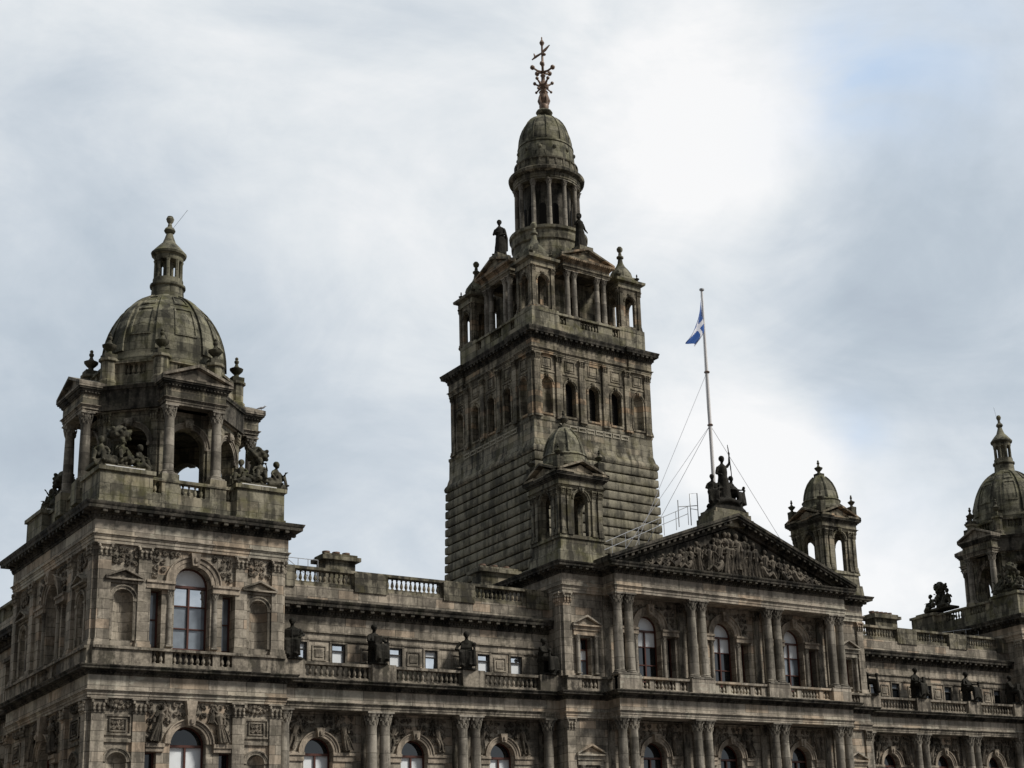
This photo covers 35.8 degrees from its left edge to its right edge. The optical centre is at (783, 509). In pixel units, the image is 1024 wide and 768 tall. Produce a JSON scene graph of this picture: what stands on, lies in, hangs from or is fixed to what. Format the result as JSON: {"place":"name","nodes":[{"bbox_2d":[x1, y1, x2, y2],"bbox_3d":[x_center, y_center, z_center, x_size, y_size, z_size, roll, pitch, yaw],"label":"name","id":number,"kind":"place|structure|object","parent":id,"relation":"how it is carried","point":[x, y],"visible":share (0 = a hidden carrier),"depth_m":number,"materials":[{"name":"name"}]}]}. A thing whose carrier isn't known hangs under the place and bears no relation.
{"place":"outdoors","nodes":[
{"label":"outdoors","id":0,"kind":"place"},
{"bbox_2d":[0,0,1023,630],"label":"sky","id":1,"kind":"structure","parent":0,"point":[841,182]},
{"bbox_3d":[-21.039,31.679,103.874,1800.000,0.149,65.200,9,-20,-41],"label":"pavement","id":2,"kind":"structure","parent":0,"visible":0},
{"bbox_2d":[0,37,1023,767],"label":"city hall","id":3,"kind":"structure","parent":2,"relation":"on","point":[144,617],"depth_m":81.68,"materials":[{"name":"stone"}]},
{"bbox_2d":[36,471,75,511],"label":"sculpture group","id":4,"kind":"object","parent":3,"relation":"on","point":[49,502],"visible":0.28,"depth_m":74.00,"materials":[{"name":"stone"}]},
{"bbox_2d":[85,425,152,471],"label":"sculpture group","id":5,"kind":"object","parent":3,"relation":"on","point":[119,452],"visible":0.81,"depth_m":68.35,"materials":[{"name":"stone"}]},
{"bbox_2d":[228,446,288,489],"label":"sculpture group","id":6,"kind":"object","parent":3,"relation":"on","point":[257,456],"visible":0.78,"depth_m":72.52,"materials":[{"name":"stone"}]},
{"bbox_2d":[284,617,304,659],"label":"statue","id":7,"kind":"object","parent":3,"relation":"on","point":[292,639],"visible":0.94,"depth_m":70.83,"materials":[{"name":"stone"}]},
{"bbox_2d":[288,557,317,581],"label":"roof railing","id":8,"kind":"object","parent":3,"relation":"on","point":[308,559],"visible":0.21,"depth_m":77.03,"materials":[{"name":"metal"}]},
{"bbox_2d":[367,624,389,664],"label":"statue","id":9,"kind":"object","parent":3,"relation":"on","point":[378,652],"visible":0.97,"depth_m":73.76,"materials":[{"name":"stone"}]},
{"bbox_2d":[455,631,476,670],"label":"statue","id":10,"kind":"object","parent":3,"relation":"on","point":[467,657],"visible":0.99,"depth_m":76.73,"materials":[{"name":"stone"}]},
{"bbox_2d":[492,220,507,255],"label":"statue","id":11,"kind":"object","parent":3,"relation":"on","point":[501,240],"visible":0.89,"depth_m":105.31,"materials":[{"name":"stone"}]},
{"bbox_2d":[537,638,560,675],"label":"statue","id":12,"kind":"object","parent":3,"relation":"on","point":[548,662],"visible":0.98,"depth_m":80.10,"materials":[{"name":"stone"}]},
{"bbox_2d":[572,213,587,248],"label":"statue","id":13,"kind":"object","parent":3,"relation":"on","point":[580,239],"visible":0.89,"depth_m":105.12,"materials":[{"name":"stone"}]},
{"bbox_2d":[605,506,688,552],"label":"roof railing","id":14,"kind":"object","parent":3,"relation":"on","point":[650,529],"visible":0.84,"depth_m":86.96,"materials":[{"name":"metal"}]},
{"bbox_2d":[677,493,698,526],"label":"ladder hoop","id":15,"kind":"object","parent":3,"relation":"attached to","point":[690,508],"visible":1,"depth_m":89.31,"materials":[{"name":"metal"}]},
{"bbox_2d":[626,288,779,547],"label":"flagpole","id":16,"kind":"object","parent":3,"relation":"attached to","point":[707,372],"visible":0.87,"depth_m":91.83,"materials":[{"name":"metal"}]},
{"bbox_2d":[685,299,703,346],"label":"flag","id":17,"kind":"object","parent":16,"relation":"hanging from","point":[696,335],"visible":1,"depth_m":92.64,"materials":[{"name":"blue fabric"}]},
{"bbox_2d":[704,445,746,511],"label":"crowning sculpture","id":18,"kind":"object","parent":3,"relation":"on","point":[724,492],"visible":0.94,"depth_m":89.66,"materials":[{"name":"stone"}]},
{"bbox_2d":[865,664,880,695],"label":"statue","id":19,"kind":"object","parent":3,"relation":"on","point":[875,684],"visible":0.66,"depth_m":95.35,"materials":[{"name":"stone"}]},
{"bbox_2d":[910,668,929,698],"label":"statue","id":20,"kind":"object","parent":3,"relation":"on","point":[919,687],"visible":1,"depth_m":98.38,"materials":[{"name":"stone"}]},
{"bbox_2d":[924,582,958,612],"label":"sculpture group","id":21,"kind":"object","parent":3,"relation":"on","point":[942,600],"visible":1,"depth_m":112.56,"materials":[{"name":"stone"}]},
{"bbox_2d":[961,672,981,701],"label":"statue","id":22,"kind":"object","parent":3,"relation":"on","point":[967,687],"visible":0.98,"depth_m":101.61,"materials":[{"name":"stone"}]},
{"bbox_2d":[992,562,1023,594],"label":"sculpture group","id":23,"kind":"object","parent":3,"relation":"on","point":[1012,582],"visible":0.93,"depth_m":108.03,"materials":[{"name":"stone"}]},
{"bbox_2d":[1005,675,1023,704],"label":"statue","id":24,"kind":"object","parent":3,"relation":"on","point":[1011,690],"visible":1,"depth_m":104.50,"materials":[{"name":"stone"}]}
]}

